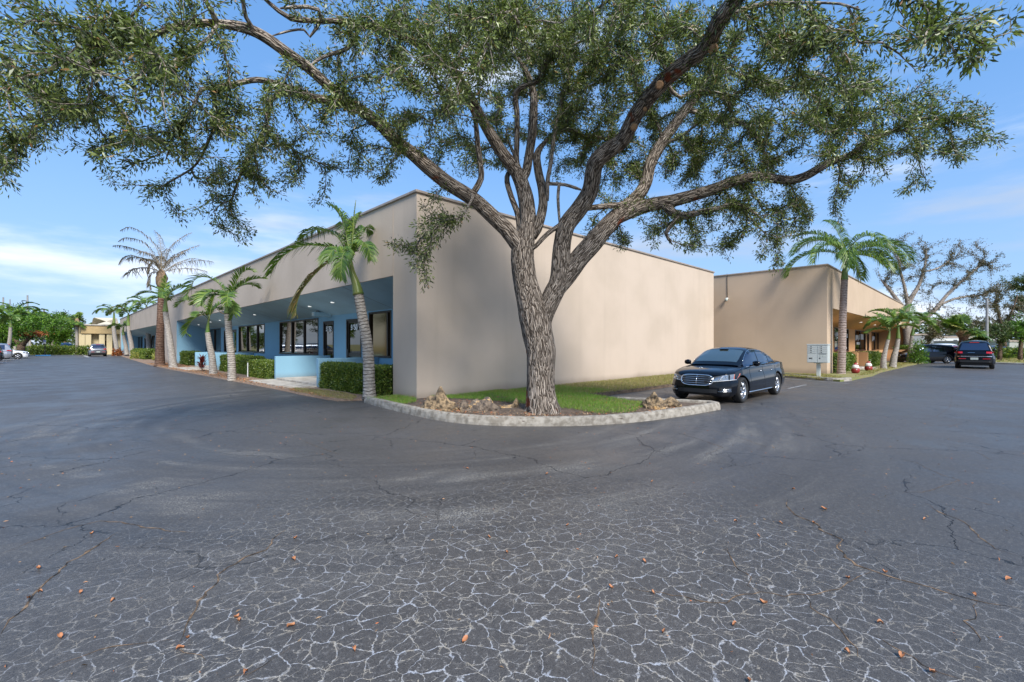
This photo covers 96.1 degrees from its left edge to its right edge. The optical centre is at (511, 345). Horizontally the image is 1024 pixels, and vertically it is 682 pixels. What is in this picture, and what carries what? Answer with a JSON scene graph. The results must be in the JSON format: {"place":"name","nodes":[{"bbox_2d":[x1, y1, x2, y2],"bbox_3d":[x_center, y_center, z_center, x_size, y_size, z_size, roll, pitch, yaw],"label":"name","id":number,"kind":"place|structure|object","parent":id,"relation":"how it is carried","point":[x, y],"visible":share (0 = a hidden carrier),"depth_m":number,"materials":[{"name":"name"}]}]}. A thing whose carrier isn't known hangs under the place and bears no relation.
{"place":"outdoors","nodes":[
{"label":"outdoors","id":0,"kind":"place"},
{"bbox_2d":[92,318,118,324],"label":"pale building","id":1,"kind":"structure","parent":0,"point":[108,321],"depth_m":103.96,"materials":[{"name":"concrete"}]},
{"bbox_2d":[174,367,208,369],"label":"walkway","id":2,"kind":"structure","parent":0,"point":[190,368],"depth_m":28.13,"materials":[{"name":"concrete"}]},
{"bbox_2d":[249,379,316,387],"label":"walkway","id":3,"kind":"structure","parent":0,"point":[281,383],"depth_m":17.10,"materials":[{"name":"concrete"}]},
{"bbox_2d":[291,387,356,399],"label":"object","id":4,"kind":"structure","parent":0,"point":[326,393],"depth_m":14.02,"materials":[{"name":"green plant"}]},
{"bbox_2d":[0,354,1023,681],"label":"parking lot","id":5,"kind":"structure","parent":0,"point":[370,544],"depth_m":3.68,"materials":[{"name":"grey asphalt"}]},
{"bbox_2d":[0,347,3,358],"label":"suv","id":6,"kind":"object","parent":5,"relation":"on","point":[1,354],"visible":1,"depth_m":38.59,"materials":[{"name":"black paint"}]},
{"bbox_2d":[0,343,13,359],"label":"suv","id":7,"kind":"object","parent":5,"relation":"on","point":[7,350],"visible":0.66,"depth_m":44.88,"materials":[{"name":"silver metal"}]},
{"bbox_2d":[0,307,39,345],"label":"palm tree","id":8,"kind":"object","parent":5,"relation":"on","point":[6,316],"visible":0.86,"depth_m":59.98,"materials":[{"name":"green plant"}]},
{"bbox_2d":[12,349,29,358],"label":"sedan","id":9,"kind":"object","parent":5,"relation":"on","point":[19,354],"visible":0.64,"depth_m":50.91,"materials":[{"name":"white paint"}]},
{"bbox_2d":[87,344,106,355],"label":"suv","id":10,"kind":"object","parent":5,"relation":"on","point":[96,349],"visible":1,"depth_m":62.55,"materials":[{"name":"silver metal"}]},
{"bbox_2d":[92,304,132,351],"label":"palm tree","id":11,"kind":"object","parent":5,"relation":"on","point":[115,340],"visible":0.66,"depth_m":73.81,"materials":[{"name":"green plant"}]},
{"bbox_2d":[120,355,362,400],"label":"mulch","id":12,"kind":"object","parent":5,"relation":"on","point":[242,376],"visible":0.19,"depth_m":17.64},
{"bbox_2d":[107,321,128,354],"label":"palm tree","id":13,"kind":"object","parent":12,"relation":"on","point":[125,344],"visible":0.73,"depth_m":63.87,"materials":[{"name":"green plant"}]},
{"bbox_2d":[112,347,123,355],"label":"croton bush","id":14,"kind":"object","parent":12,"relation":"on","point":[118,352],"visible":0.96,"depth_m":65.77,"materials":[{"name":"brown plant"}]},
{"bbox_2d":[106,304,142,355],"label":"palm tree","id":15,"kind":"object","parent":12,"relation":"on","point":[129,333],"visible":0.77,"depth_m":61.82,"materials":[{"name":"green plant"}]},
{"bbox_2d":[130,349,141,358],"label":"croton bush","id":16,"kind":"object","parent":12,"relation":"on","point":[136,355],"visible":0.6,"depth_m":50.11,"materials":[{"name":"green plant"}]},
{"bbox_2d":[121,295,156,348],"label":"palm tree","id":17,"kind":"object","parent":12,"relation":"on","point":[148,336],"visible":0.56,"depth_m":59.72,"materials":[{"name":"green plant"}]},
{"bbox_2d":[130,348,154,358],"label":"clipped hedge","id":18,"kind":"object","parent":12,"relation":"on","point":[144,353],"visible":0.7,"depth_m":48.31,"materials":[{"name":"green plant"}]},
{"bbox_2d":[112,227,213,365],"bbox_3d":[-25.232,-3.537,33.569,5.634,10.085,5.176,0,0,-45],"label":"dead palm tree","id":19,"kind":"object","parent":12,"relation":"on","point":[160,347],"visible":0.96,"depth_m":32.96,"materials":[{"name":"brown plant"}]},
{"bbox_2d":[135,275,195,367],"bbox_3d":[-22.494,-1.511,30.242,3.054,6.165,3.203,0,0,15],"label":"palm tree","id":20,"kind":"object","parent":12,"relation":"on","point":[165,293],"visible":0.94,"depth_m":29.95,"materials":[{"name":"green plant"}]},
{"bbox_2d":[179,350,200,365],"bbox_3d":[-24.205,0.961,34.707,1.197,1.211,3.469,0,0,-45],"label":"clipped hedge","id":21,"kind":"object","parent":12,"relation":"on","point":[187,358],"visible":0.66,"depth_m":33.61,"materials":[{"name":"green plant"}]},
{"bbox_2d":[173,295,223,373],"bbox_3d":[-15.629,-0.533,23.338,2.349,4.143,2.381,0,0,-45],"label":"palm tree","id":22,"kind":"object","parent":12,"relation":"on","point":[210,309],"visible":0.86,"depth_m":23.23,"materials":[{"name":"green plant"}]},
{"bbox_2d":[194,354,206,370],"bbox_3d":[-17.443,0.954,25.958,0.987,1.040,1.003,0,0,-45],"label":"cordyline plant","id":23,"kind":"object","parent":12,"relation":"on","point":[202,361],"visible":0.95,"depth_m":25.90,"materials":[{"name":"brown plant"}]},
{"bbox_2d":[179,266,267,380],"bbox_3d":[-12.164,-0.928,19.625,3.110,4.933,3.102,0,0,-45],"label":"palm tree","id":24,"kind":"object","parent":12,"relation":"on","point":[231,308],"visible":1,"depth_m":19.48,"materials":[{"name":"green plant"}]},
{"bbox_2d":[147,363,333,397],"bbox_3d":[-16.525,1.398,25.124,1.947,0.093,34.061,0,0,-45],"label":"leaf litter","id":25,"kind":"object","parent":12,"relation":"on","point":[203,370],"visible":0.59,"depth_m":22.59,"materials":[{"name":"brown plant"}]},
{"bbox_2d":[218,354,265,374],"bbox_3d":[-14.739,1.003,25.067,1.113,1.092,5.630,0,0,-45],"label":"clipped hedge","id":26,"kind":"object","parent":12,"relation":"on","point":[241,363],"visible":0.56,"depth_m":23.81,"materials":[{"name":"green plant"}]},
{"bbox_2d":[246,359,273,378],"bbox_3d":[-11.016,1.075,20.915,1.094,0.934,3.794,0,0,-45],"label":"clipped hedge","id":27,"kind":"object","parent":12,"relation":"on","point":[261,368],"visible":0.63,"depth_m":20.46,"materials":[{"name":"green plant"}]},
{"bbox_2d":[263,201,378,398],"bbox_3d":[-4.950,-1.280,12.840,3.473,5.512,2.742,0,0,17],"label":"palm tree","id":28,"kind":"object","parent":12,"relation":"on","point":[352,244],"visible":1,"depth_m":12.63,"materials":[{"name":"green plant"}]},
{"bbox_2d":[318,360,392,395],"bbox_3d":[-4.898,1.036,14.762,1.057,1.022,4.510,0,0,-45],"label":"clipped hedge","id":29,"kind":"object","parent":12,"relation":"on","point":[342,376],"visible":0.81,"depth_m":14.30,"materials":[{"name":"green plant"}]},
{"bbox_2d":[120,189,714,397],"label":"office building","id":30,"kind":"structure","parent":5,"relation":"on","point":[627,313],"depth_m":17.44,"materials":[{"name":"beige paint"}]},
{"bbox_2d":[138,336,142,347],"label":"window","id":31,"kind":"structure","parent":30,"relation":"in","point":[140,339],"depth_m":70.21,"materials":[{"name":"black glass"}]},
{"bbox_2d":[151,335,154,348],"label":"window","id":32,"kind":"structure","parent":30,"relation":"in","point":[152,336],"depth_m":60.31,"materials":[{"name":"black glass"}]},
{"bbox_2d":[205,328,220,350],"bbox_3d":[-24.085,-0.415,37.057,0.170,1.770,5.509,0,0,-45],"label":"window","id":33,"kind":"structure","parent":30,"relation":"in","point":[215,333],"depth_m":36.25,"materials":[{"name":"black glass"}]},
{"bbox_2d":[224,329,235,352],"bbox_3d":[-20.278,0.125,33.189,0.162,2.450,3.403,0,0,-45],"label":"door","id":34,"kind":"structure","parent":30,"relation":"in","point":[234,331],"depth_m":32.70,"materials":[{"name":"black glass"}]},
{"bbox_2d":[238,324,264,352],"bbox_3d":[-16.731,-0.415,29.574,0.170,1.770,5.602,0,0,-45],"label":"window","id":35,"kind":"structure","parent":30,"relation":"in","point":[251,338],"depth_m":29.48,"materials":[{"name":"black glass"}]},
{"bbox_2d":[279,318,317,354],"bbox_3d":[-11.037,-0.415,23.779,0.170,1.770,5.385,0,0,-45],"label":"window","id":36,"kind":"structure","parent":30,"relation":"in","point":[300,337],"depth_m":23.70,"materials":[{"name":"black glass"}]},
{"bbox_2d":[312,310,330,316],"bbox_3d":[-8.487,-1.481,20.530,0.788,0.420,0.280,0,0,-45],"label":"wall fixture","id":37,"kind":"object","parent":30,"relation":"attached to","point":[317,313],"depth_m":20.36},
{"bbox_2d":[323,321,333,357],"bbox_3d":[-8.345,0.125,21.046,0.162,2.450,1.128,0,0,-45],"label":"door","id":38,"kind":"structure","parent":30,"relation":"in","point":[328,326],"depth_m":21.15,"materials":[{"name":"black glass"}]},
{"bbox_2d":[346,319,360,357],"bbox_3d":[-6.573,0.125,19.242,0.162,2.450,1.372,0,0,-45],"label":"door","id":39,"kind":"structure","parent":30,"relation":"in","point":[353,339],"depth_m":19.36,"materials":[{"name":"black glass"}]},
{"bbox_2d":[369,310,390,357],"bbox_3d":[-5.041,-0.415,17.677,0.170,1.770,1.736,0,0,-45],"label":"window","id":40,"kind":"structure","parent":30,"relation":"in","point":[380,321],"depth_m":17.66,"materials":[{"name":"beige glass"}]},
{"bbox_2d":[462,635,467,642],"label":"fallen leaf","id":41,"kind":"object","parent":5,"relation":"on","point":[465,638],"visible":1,"depth_m":2.37,"materials":[{"name":"orange plant"}]},
{"bbox_2d":[1,399,1017,680],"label":"road cracks","id":42,"kind":"object","parent":5,"relation":"on","point":[599,597],"visible":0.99,"depth_m":2.82,"materials":[{"name":"grey asphalt"}]},
{"bbox_2d":[0,0,1023,414],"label":"oak tree","id":43,"kind":"object","parent":5,"relation":"on","point":[484,30],"visible":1,"depth_m":7.62,"materials":[{"name":"green plant"}]},
{"bbox_2d":[1,399,1023,674],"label":"twig litter","id":44,"kind":"object","parent":5,"relation":"on","point":[433,539],"visible":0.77,"depth_m":3.98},
{"bbox_2d":[364,396,720,425],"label":"kerb","id":45,"kind":"structure","parent":5,"relation":"on","point":[493,420],"depth_m":9.03,"materials":[{"name":"concrete"}]},
{"bbox_2d":[618,397,719,403],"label":"kerb","id":46,"kind":"structure","parent":5,"relation":"on","point":[681,400],"depth_m":11.41,"materials":[{"name":"concrete"}]},
{"bbox_2d":[672,347,784,402],"bbox_3d":[6.606,0.783,13.880,4.904,1.474,2.144,0,0,-45],"label":"sedan","id":47,"kind":"object","parent":5,"relation":"on","point":[738,374],"visible":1,"depth_m":12.65,"materials":[{"name":"black paint"}]},
{"bbox_2d":[714,264,904,373],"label":"office building","id":48,"kind":"structure","parent":5,"relation":"on","point":[788,318],"depth_m":25.23,"materials":[{"name":"beige paint"}]},
{"bbox_2d":[834,327,848,351],"bbox_3d":[25.085,-0.415,35.091,5.120,1.770,0.170,0,0,-45],"label":"window","id":49,"kind":"structure","parent":48,"relation":"in","point":[835,328],"depth_m":34.26,"materials":[{"name":"black glass"}]},
{"bbox_2d":[855,330,865,350],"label":"window","id":50,"kind":"structure","parent":48,"relation":"in","point":[860,338],"depth_m":40.49,"materials":[{"name":"black glass"}]},
{"bbox_2d":[867,333,868,350],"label":"door","id":51,"kind":"structure","parent":48,"relation":"in","point":[867,333],"depth_m":43.39,"materials":[{"name":"brown metal"}]},
{"bbox_2d":[871,332,878,349],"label":"window","id":52,"kind":"structure","parent":48,"relation":"in","point":[874,335],"depth_m":46.15,"materials":[{"name":"black glass"}]},
{"bbox_2d":[785,373,851,380],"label":"kerb","id":53,"kind":"structure","parent":5,"relation":"on","point":[844,378],"depth_m":19.71,"materials":[{"name":"concrete"}]},
{"bbox_2d":[897,344,955,362],"bbox_3d":[35.300,0.710,39.497,4.383,1.619,1.983,0,0,4],"label":"suv","id":54,"kind":"object","parent":5,"relation":"on","point":[943,353],"visible":0.63,"depth_m":38.68,"materials":[{"name":"black paint"}]},
{"bbox_2d":[875,231,1010,344],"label":"tree","id":55,"kind":"object","parent":5,"relation":"on","point":[909,300],"visible":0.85,"depth_m":45.91,"materials":[{"name":"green plant"}]},
{"bbox_2d":[939,314,992,347],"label":"tree","id":56,"kind":"object","parent":5,"relation":"on","point":[963,333],"visible":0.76,"depth_m":37.75,"materials":[{"name":"green plant"}]},
{"bbox_2d":[954,340,996,368],"bbox_3d":[31.318,0.587,31.176,4.663,1.866,2.110,0,0,-45],"label":"suv","id":57,"kind":"object","parent":5,"relation":"on","point":[975,352],"visible":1,"depth_m":29.64,"materials":[{"name":"black paint"}]},
{"bbox_2d":[935,361,1023,364],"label":"kerb","id":58,"kind":"structure","parent":5,"relation":"on","point":[996,362],"depth_m":37.48,"materials":[{"name":"concrete"}]},
{"bbox_2d":[0,0,1023,345],"label":"sky","id":59,"kind":"structure","parent":0,"point":[58,236],"materials":[{"name":"blue"}]},
{"bbox_2d":[363,377,713,421],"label":"planting soil","id":60,"kind":"structure","parent":0,"point":[504,411],"depth_m":10.78,"materials":[{"name":"brown soil"}]},
{"bbox_2d":[369,393,417,403],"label":"grass","id":61,"kind":"structure","parent":60,"relation":"on","point":[403,400],"depth_m":11.82,"materials":[{"name":"green plant"}]},
{"bbox_2d":[420,386,458,411],"bbox_3d":[-1.596,1.212,10.025,0.928,0.645,0.521,0,0,0],"label":"rock","id":62,"kind":"object","parent":60,"relation":"on","point":[440,401],"visible":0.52,"depth_m":9.85,"materials":[{"name":"stone"}]},
{"bbox_2d":[459,400,467,410],"bbox_3d":[-1.026,1.342,9.864,0.256,0.354,0.319,0,0,0],"label":"rock","id":63,"kind":"object","parent":60,"relation":"on","point":[463,405],"visible":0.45,"depth_m":9.75,"materials":[{"name":"stone"}]},
{"bbox_2d":[464,397,501,411],"bbox_3d":[-0.599,1.307,9.702,0.828,0.448,0.484,0,0,0],"label":"rock","id":64,"kind":"object","parent":60,"relation":"on","point":[485,404],"visible":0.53,"depth_m":9.57,"materials":[{"name":"stone"}]},
{"bbox_2d":[499,398,519,407],"bbox_3d":[-0.052,1.339,10.014,0.585,0.387,0.302,0,0,0],"label":"rock","id":65,"kind":"object","parent":60,"relation":"on","point":[515,404],"visible":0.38,"depth_m":9.94,"materials":[{"name":"stone"}]},
{"bbox_2d":[380,395,674,417],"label":"leaf litter","id":66,"kind":"object","parent":60,"relation":"on","point":[544,414],"visible":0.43,"depth_m":9.75,"materials":[{"name":"brown plant"}]},
{"bbox_2d":[432,384,642,413],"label":"grass","id":67,"kind":"structure","parent":60,"relation":"on","point":[564,402],"depth_m":11.66,"materials":[{"name":"green plant"}]},
{"bbox_2d":[640,392,667,409],"bbox_3d":[3.210,1.280,10.351,0.579,0.478,0.582,0,0,-30],"label":"rock","id":68,"kind":"object","parent":60,"relation":"on","point":[653,400],"visible":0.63,"depth_m":10.19,"materials":[{"name":"stone"}]},
{"bbox_2d":[664,397,681,406],"bbox_3d":[3.662,1.359,10.692,0.455,0.332,0.401,0,0,-27],"label":"rock","id":69,"kind":"object","parent":60,"relation":"on","point":[672,401],"visible":0.56,"depth_m":10.57,"materials":[{"name":"stone"}]},
{"bbox_2d":[478,373,674,393],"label":"grass","id":70,"kind":"structure","parent":0,"point":[641,380],"depth_m":16.37,"materials":[{"name":"green plant"}]},
{"bbox_2d":[784,362,922,381],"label":"verge","id":71,"kind":"structure","parent":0,"point":[853,376],"depth_m":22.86,"materials":[{"name":"green plant"}]},
{"bbox_2d":[785,373,843,378],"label":"grass","id":72,"kind":"structure","parent":71,"relation":"on","point":[823,375],"depth_m":21.10,"materials":[{"name":"green plant"}]},
{"bbox_2d":[806,344,830,375],"bbox_3d":[14.011,0.733,21.051,0.502,1.575,0.840,0,0,-45],"label":"mailbox","id":73,"kind":"object","parent":71,"relation":"on","point":[818,354],"visible":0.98,"depth_m":20.90,"materials":[{"name":"metal"}]},
{"bbox_2d":[807,354,816,361],"bbox_3d":[13.701,0.578,21.024,0.019,0.395,0.373,0,0,-45],"label":"parcel door","id":74,"kind":"structure","parent":73,"relation":"in","point":[810,357],"depth_m":21.02,"materials":[{"name":"grey metal"}]},
{"bbox_2d":[817,354,826,362],"bbox_3d":[13.979,0.578,20.741,0.019,0.395,0.373,0,0,-45],"label":"parcel door","id":75,"kind":"structure","parent":73,"relation":"in","point":[820,357],"depth_m":20.73,"materials":[{"name":"grey metal"}]},
{"bbox_2d":[833,351,856,372],"bbox_3d":[18.358,0.938,25.954,5.088,1.228,1.239,0,0,-45],"label":"clipped hedge","id":76,"kind":"object","parent":71,"relation":"on","point":[850,358],"visible":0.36,"depth_m":25.75,"materials":[{"name":"green plant"}]},
{"bbox_2d":[780,219,917,373],"bbox_3d":[16.970,-2.620,23.334,5.460,8.350,5.465,0,0,-45],"label":"foxtail palm tree","id":77,"kind":"object","parent":71,"relation":"on","point":[847,260],"visible":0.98,"depth_m":23.18,"materials":[{"name":"green plant"}]},
{"bbox_2d":[851,363,859,372],"bbox_3d":[17.825,1.175,23.896,0.381,0.549,0.381,0,0,1],"label":"yard ornament","id":78,"kind":"object","parent":71,"relation":"on","point":[855,368],"visible":0.97,"depth_m":23.78,"materials":[{"name":"red ceramic"}]},
{"bbox_2d":[852,350,881,366],"bbox_3d":[24.940,0.948,32.445,6.654,1.282,1.373,0,0,-45],"label":"clipped hedge","id":79,"kind":"object","parent":71,"relation":"on","point":[874,357],"visible":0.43,"depth_m":31.95,"materials":[{"name":"green plant"}]},
{"bbox_2d":[864,361,872,370],"bbox_3d":[20.331,1.175,26.262,0.381,0.549,0.381,0,0,1],"label":"yard ornament","id":80,"kind":"object","parent":71,"relation":"on","point":[868,364],"visible":0.91,"depth_m":26.16,"materials":[{"name":"red ceramic"}]},
{"bbox_2d":[862,312,920,368],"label":"palm tree","id":81,"kind":"object","parent":71,"relation":"on","point":[888,323],"visible":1,"depth_m":28.11,"materials":[{"name":"green plant"}]},
{"bbox_2d":[863,303,931,367],"bbox_3d":[25.130,-0.641,30.109,3.711,4.286,3.012,0,0,-20],"label":"palm tree","id":82,"kind":"object","parent":71,"relation":"on","point":[902,315],"visible":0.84,"depth_m":29.99,"materials":[{"name":"green plant"}]},
{"bbox_2d":[877,304,949,361],"bbox_3d":[32.674,-1.006,37.576,4.600,4.972,4.115,0,0,25],"label":"palm tree","id":83,"kind":"object","parent":71,"relation":"on","point":[936,328],"visible":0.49,"depth_m":37.53,"materials":[{"name":"green plant"}]},
{"bbox_2d":[907,338,930,363],"bbox_3d":[32.488,0.463,36.845,1.513,2.164,1.583,0,0,-45],"label":"bush","id":84,"kind":"object","parent":71,"relation":"on","point":[915,359],"visible":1,"depth_m":36.63,"materials":[{"name":"green plant"}]},
{"bbox_2d":[913,334,932,344],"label":"warehouse building","id":85,"kind":"structure","parent":0,"point":[917,336],"depth_m":74.00,"materials":[{"name":"metal"}]},
{"bbox_2d":[996,358,1023,362],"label":"grass","id":86,"kind":"structure","parent":0,"point":[1010,359],"depth_m":41.84,"materials":[{"name":"green plant"}]},
{"label":"ground","id":87,"kind":"structure","parent":0,"visible":0},
{"bbox_2d":[0,302,41,349],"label":"palm tree","id":88,"kind":"object","parent":87,"relation":"on","point":[8,306],"visible":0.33,"depth_m":94.93,"materials":[{"name":"green plant"}]},
{"bbox_2d":[22,295,28,345],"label":"utility pole","id":89,"kind":"object","parent":87,"relation":"on","point":[27,300],"visible":0.35,"depth_m":124.87,"materials":[{"name":"brown wood"}]},
{"bbox_2d":[0,302,54,352],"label":"tree","id":90,"kind":"object","parent":87,"relation":"on","point":[28,328],"visible":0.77,"depth_m":65.68,"materials":[{"name":"green plant"}]},
{"bbox_2d":[10,308,48,345],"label":"palm tree","id":91,"kind":"object","parent":87,"relation":"on","point":[37,309],"visible":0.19,"depth_m":95.15,"materials":[{"name":"green plant"}]},
{"bbox_2d":[8,324,74,348],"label":"woods","id":92,"kind":"object","parent":87,"relation":"on","point":[71,341],"visible":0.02,"depth_m":148.63,"materials":[{"name":"green plant"}]},
{"bbox_2d":[35,311,73,345],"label":"tree","id":93,"kind":"object","parent":87,"relation":"on","point":[51,326],"visible":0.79,"depth_m":81.75,"materials":[{"name":"green plant"}]},
{"bbox_2d":[25,344,88,354],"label":"clipped hedge","id":94,"kind":"object","parent":87,"relation":"on","point":[51,350],"visible":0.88,"depth_m":73.69,"materials":[{"name":"green plant"}]},
{"bbox_2d":[51,310,86,334],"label":"tree","id":95,"kind":"object","parent":87,"relation":"on","point":[81,319],"visible":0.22,"depth_m":107.87,"materials":[{"name":"green plant"}]},
{"bbox_2d":[62,311,85,354],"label":"cabbage palm tree","id":96,"kind":"object","parent":87,"relation":"on","point":[77,323],"visible":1,"depth_m":73.82,"materials":[{"name":"green plant"}]},
{"bbox_2d":[79,324,119,353],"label":"yellow building","id":97,"kind":"structure","parent":87,"relation":"on","point":[89,334],"depth_m":75.79,"materials":[{"name":"paint"}]},
{"bbox_2d":[892,345,908,349],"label":"clipped hedge","id":98,"kind":"object","parent":87,"relation":"on","point":[903,347],"visible":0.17,"depth_m":44.88,"materials":[{"name":"green plant"}]},
{"bbox_2d":[933,336,971,340],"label":"warehouse building","id":99,"kind":"structure","parent":87,"relation":"on","point":[951,338],"depth_m":84.00,"materials":[{"name":"metal"}]},
{"bbox_2d":[910,319,1016,339],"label":"woods","id":100,"kind":"object","parent":87,"relation":"on","point":[922,327],"visible":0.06,"depth_m":128.89,"materials":[{"name":"green plant"}]},
{"bbox_2d":[933,340,1023,347],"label":"warehouse building","id":101,"kind":"structure","parent":87,"relation":"on","point":[1012,344],"depth_m":72.33,"materials":[{"name":"metal"}]},
{"label":"lawn","id":102,"kind":"structure","parent":0,"visible":0},
{"bbox_2d":[921,314,954,343],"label":"tree","id":103,"kind":"object","parent":102,"relation":"on","point":[931,336],"visible":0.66,"depth_m":43.99,"materials":[{"name":"green plant"}]},
{"bbox_2d":[985,298,988,340],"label":"lamp post","id":104,"kind":"object","parent":102,"relation":"on","point":[986,321],"visible":0.46,"depth_m":42.92,"materials":[{"name":"metal"}]},
{"bbox_2d":[968,279,1023,346],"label":"tree","id":105,"kind":"object","parent":102,"relation":"on","point":[1018,306],"visible":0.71,"depth_m":52.05,"materials":[{"name":"green plant"}]},
{"bbox_2d":[984,319,1019,360],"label":"tree","id":106,"kind":"object","parent":102,"relation":"on","point":[1001,333],"visible":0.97,"depth_m":43.66,"materials":[{"name":"green plant"}]},
{"bbox_2d":[992,345,1023,358],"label":"clipped hedge","id":107,"kind":"object","parent":102,"relation":"on","point":[1008,353],"visible":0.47,"depth_m":50.03,"materials":[{"name":"green plant"}]},
{"bbox_2d":[995,272,1023,303],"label":"tree","id":108,"kind":"object","parent":102,"relation":"on","point":[1016,281],"visible":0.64,"depth_m":59.89,"materials":[{"name":"green plant"}]},
{"bbox_2d":[1005,310,1023,360],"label":"tree","id":109,"kind":"object","parent":102,"relation":"on","point":[1019,325],"visible":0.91,"depth_m":43.90,"materials":[{"name":"green plant"}]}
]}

